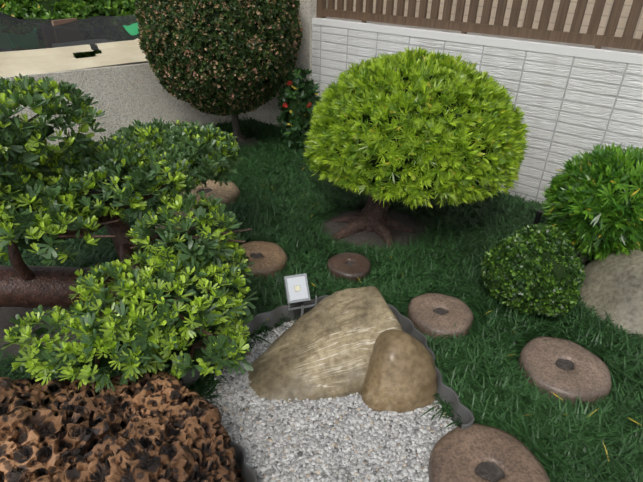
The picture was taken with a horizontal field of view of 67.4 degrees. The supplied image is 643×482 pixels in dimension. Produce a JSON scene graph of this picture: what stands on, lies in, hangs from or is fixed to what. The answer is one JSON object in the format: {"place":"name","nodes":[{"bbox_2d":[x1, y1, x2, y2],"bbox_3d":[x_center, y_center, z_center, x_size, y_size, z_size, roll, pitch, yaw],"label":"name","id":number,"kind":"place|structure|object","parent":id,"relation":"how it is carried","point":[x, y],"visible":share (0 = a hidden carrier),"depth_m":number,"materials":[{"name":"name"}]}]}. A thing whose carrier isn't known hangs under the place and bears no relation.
{"place":"outdoors","nodes":[
{"label":"outdoors","id":0,"kind":"place"},
{"bbox_2d":[147,206,200,229],"bbox_3d":[-0.976,-0.120,3.127,0.400,0.100,0.400,18,34,27],"label":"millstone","id":1,"kind":"object","parent":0,"point":[192,227],"visible":0.06,"depth_m":3.08,"materials":[{"name":"stone"}]},
{"bbox_2d":[0,148,612,409],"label":"ground","id":2,"kind":"structure","parent":0,"point":[6,313],"depth_m":2.29,"materials":[{"name":"soil"}]},
{"bbox_2d":[0,370,245,481],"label":"porous rock","id":3,"kind":"object","parent":2,"relation":"on","point":[159,426],"visible":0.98,"depth_m":1.41,"materials":[{"name":"brown stone"}]},
{"bbox_2d":[0,61,248,159],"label":"back wall","id":4,"kind":"structure","parent":2,"relation":"on","point":[125,95],"depth_m":4.32,"materials":[{"name":"grey concrete"}]},
{"bbox_2d":[0,38,146,76],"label":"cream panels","id":5,"kind":"object","parent":4,"relation":"on","point":[33,61],"visible":0.62,"depth_m":4.07,"materials":[{"name":"beige wood"}]},
{"bbox_2d":[180,179,239,212],"bbox_3d":[-0.839,-0.326,3.490,0.490,0.100,0.490,-8,31,-16],"label":"millstone","id":6,"kind":"object","parent":2,"relation":"on","point":[226,193],"visible":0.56,"depth_m":3.46,"materials":[{"name":"stone"}]},
{"bbox_2d":[230,442,257,481],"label":"edging","id":7,"kind":"object","parent":2,"relation":"on","point":[248,473],"visible":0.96,"depth_m":1.58,"materials":[{"name":"grey plastic"}]},
{"bbox_2d":[236,137,262,147],"bbox_3d":[-0.789,-0.913,4.577,0.573,0.084,0.424,1,30,-1],"label":"tree soil mound","id":8,"kind":"object","parent":2,"relation":"on","point":[248,141],"visible":0.23,"depth_m":4.55,"materials":[{"name":"brown soil"}]},
{"bbox_2d":[227,241,287,281],"bbox_3d":[-0.368,0.121,2.738,0.345,0.100,0.346,-15,34,-26],"label":"millstone","id":9,"kind":"object","parent":2,"relation":"on","point":[267,258],"visible":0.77,"depth_m":2.70,"materials":[{"name":"stone"}]},
{"bbox_2d":[249,0,327,126],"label":"pier wall","id":10,"kind":"structure","parent":2,"relation":"on","point":[268,112],"depth_m":4.40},
{"bbox_2d":[283,273,316,315],"bbox_3d":[0.028,0.281,2.326,0.433,0.332,0.114,-12,33,-22],"label":"flood light","id":11,"kind":"object","parent":2,"relation":"on","point":[296,288],"visible":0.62,"depth_m":2.20,"materials":[{"name":"grey"}]},
{"bbox_2d":[0,116,642,481],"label":"mondo grass","id":12,"kind":"structure","parent":2,"relation":"on","point":[284,196],"depth_m":2.47,"materials":[{"name":"green plant"}]},
{"bbox_2d":[276,68,320,151],"bbox_3d":[-0.199,-1.147,4.264,0.428,0.740,0.427,1,30,-1],"label":"ixora","id":13,"kind":"object","parent":12,"relation":"on","point":[289,140],"depth_m":4.15,"materials":[{"name":"green plant"}]},
{"bbox_2d":[55,168,640,424],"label":"fallen leaves","id":14,"kind":"object","parent":12,"relation":"on","point":[481,275],"visible":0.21,"depth_m":1.88,"materials":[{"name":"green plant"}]},
{"bbox_2d":[480,223,585,317],"bbox_3d":[1.051,0.152,2.368,0.481,0.429,0.453,1,30,-1],"label":"boxwood","id":15,"kind":"object","parent":12,"relation":"on","point":[507,263],"depth_m":2.26,"materials":[{"name":"green plant"}]},
{"bbox_2d":[541,142,642,266],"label":"shrub","id":16,"kind":"object","parent":12,"relation":"on","point":[577,182],"depth_m":2.45,"materials":[{"name":"green plant"}]},
{"bbox_2d":[248,286,402,403],"bbox_3d":[0.013,0.412,2.115,0.798,0.328,0.603,-5,31,-12],"label":"boulder","id":17,"kind":"object","parent":2,"relation":"on","point":[323,348],"visible":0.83,"depth_m":1.99,"materials":[{"name":"beige stone"}]},
{"bbox_2d":[180,295,473,428],"bbox_3d":[0.061,0.484,2.118,1.117,0.130,0.696,7,30,9],"label":"edging","id":18,"kind":"object","parent":2,"relation":"on","point":[444,392],"visible":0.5,"depth_m":2.16,"materials":[{"name":"grey plastic"}]},
{"bbox_2d":[202,319,456,481],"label":"gravel pebbles","id":19,"kind":"object","parent":2,"relation":"on","point":[421,435],"visible":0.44,"depth_m":1.76,"materials":[{"name":"white gravel"}]},
{"bbox_2d":[361,329,436,412],"bbox_3d":[0.320,0.503,1.944,0.329,0.279,0.320,1,30,-1],"label":"boulder","id":20,"kind":"object","parent":19,"relation":"on","point":[401,375],"visible":0.92,"depth_m":1.86,"materials":[{"name":"brown stone"}]},
{"bbox_2d":[327,253,370,283],"bbox_3d":[0.155,0.160,2.694,0.244,0.100,0.244,-12,33,-22],"label":"millstone","id":21,"kind":"object","parent":2,"relation":"on","point":[353,267],"visible":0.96,"depth_m":2.64,"materials":[{"name":"stone"}]},
{"bbox_2d":[319,210,428,250],"bbox_3d":[0.357,-0.071,3.178,0.798,0.046,0.662,1,30,-1],"label":"soil patch","id":22,"kind":"object","parent":2,"relation":"on","point":[359,238],"visible":0.27,"depth_m":3.12,"materials":[{"name":"brown soil"}]},
{"bbox_2d":[303,45,530,247],"bbox_3d":[0.583,-0.587,3.060,1.331,1.110,1.229,1,30,-1],"label":"dome shrub","id":23,"kind":"object","parent":22,"relation":"on","point":[504,125],"depth_m":2.64,"materials":[{"name":"green plant"}]},
{"bbox_2d":[407,293,472,341],"bbox_3d":[0.570,0.375,2.340,0.312,0.100,0.310,12,32,17],"label":"millstone","id":24,"kind":"object","parent":2,"relation":"on","point":[428,313],"visible":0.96,"depth_m":2.29,"materials":[{"name":"stone"}]},
{"bbox_2d":[312,24,642,205],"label":"tile wall","id":25,"kind":"structure","parent":2,"relation":"on","point":[570,106],"depth_m":3.25,"materials":[{"name":"white tile"}]},
{"bbox_2d":[312,17,642,64],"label":"wall cap","id":26,"kind":"object","parent":25,"relation":"on","point":[602,53],"visible":1,"depth_m":3.31,"materials":[{"name":"white concrete"}]},
{"bbox_2d":[316,0,642,50],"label":"fence","id":27,"kind":"object","parent":25,"relation":"on","point":[608,38],"visible":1,"depth_m":3.24,"materials":[{"name":"brown wood"}]},
{"bbox_2d":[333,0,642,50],"bbox_3d":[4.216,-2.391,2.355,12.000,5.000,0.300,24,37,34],"label":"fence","id":28,"kind":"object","parent":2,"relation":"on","point":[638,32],"depth_m":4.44,"materials":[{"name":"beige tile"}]},
{"bbox_2d":[428,423,549,481],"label":"millstone","id":29,"kind":"object","parent":2,"relation":"on","point":[474,452],"visible":0.98,"depth_m":1.62,"materials":[{"name":"stone"}]},
{"bbox_2d":[534,210,542,223],"bbox_3d":[1.412,-0.112,3.178,0.045,0.185,0.042,-6,30,-24],"label":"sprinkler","id":30,"kind":"object","parent":2,"relation":"on","point":[539,213],"visible":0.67,"depth_m":3.14,"materials":[{"name":"black plastic"}]},
{"bbox_2d":[517,336,611,407],"bbox_3d":[1.023,0.552,2.055,0.358,0.100,0.356,-5,31,-11],"label":"millstone","id":31,"kind":"object","parent":2,"relation":"on","point":[570,370],"visible":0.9,"depth_m":1.99,"materials":[{"name":"stone"}]},
{"bbox_2d":[578,247,642,337],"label":"boulder","id":32,"kind":"object","parent":2,"relation":"on","point":[613,283],"visible":0.71,"depth_m":2.37,"materials":[{"name":"grey stone"}]},
{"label":"rebar pole","id":33,"kind":"object","parent":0,"visible":0},
{"bbox_2d":[20,15,136,30],"bbox_3d":[-2.831,-2.404,5.111,1.480,0.233,1.300,-21,37,-34],"label":"shade net","id":34,"kind":"object","parent":33,"relation":"attached to","point":[98,23],"visible":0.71,"depth_m":5.17,"materials":[{"name":"black fabric"}]},
{"bbox_2d":[51,18,76,25],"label":"debris tiles","id":35,"kind":"object","parent":34,"relation":"attached to","point":[58,22],"visible":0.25,"depth_m":5.24,"materials":[{"name":"brown tile"}]},
{"bbox_2d":[0,12,139,50],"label":"shade net","id":36,"kind":"object","parent":34,"relation":"attached to","point":[23,35],"visible":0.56,"depth_m":4.43,"materials":[{"name":"black fabric"}]},
{"bbox_2d":[123,23,138,34],"bbox_3d":[-1.782,-2.121,4.845,0.350,0.234,0.200,-21,37,-34],"label":"green net","id":37,"kind":"object","parent":36,"relation":"on","point":[131,29],"visible":0.25,"depth_m":4.81,"materials":[{"name":"green fabric"}]},
{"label":"ground","id":38,"kind":"structure","parent":0,"visible":0},
{"bbox_2d":[0,0,135,57],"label":"hedge","id":39,"kind":"object","parent":38,"relation":"on","point":[82,7],"depth_m":5.62,"materials":[{"name":"green plant"}]},
{"bbox_2d":[0,73,257,393],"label":"tree","id":40,"kind":"object","parent":38,"relation":"on","point":[50,191],"depth_m":1.81,"materials":[{"name":"green plant"}]},
{"bbox_2d":[133,0,302,140],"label":"ball tree","id":41,"kind":"object","parent":38,"relation":"on","point":[148,16],"depth_m":3.68,"materials":[{"name":"green plant"}]},
{"bbox_3d":[-3.313,-1.504,4.286,1.635,0.468,1.056,-21,37,-34],"label":"tarp heap","id":42,"kind":"object","parent":38,"relation":"on","visible":0},
{"bbox_2d":[0,21,15,51],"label":"shade net","id":43,"kind":"object","parent":42,"relation":"on","point":[6,45],"visible":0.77,"depth_m":4.11,"materials":[{"name":"black"}]}
]}

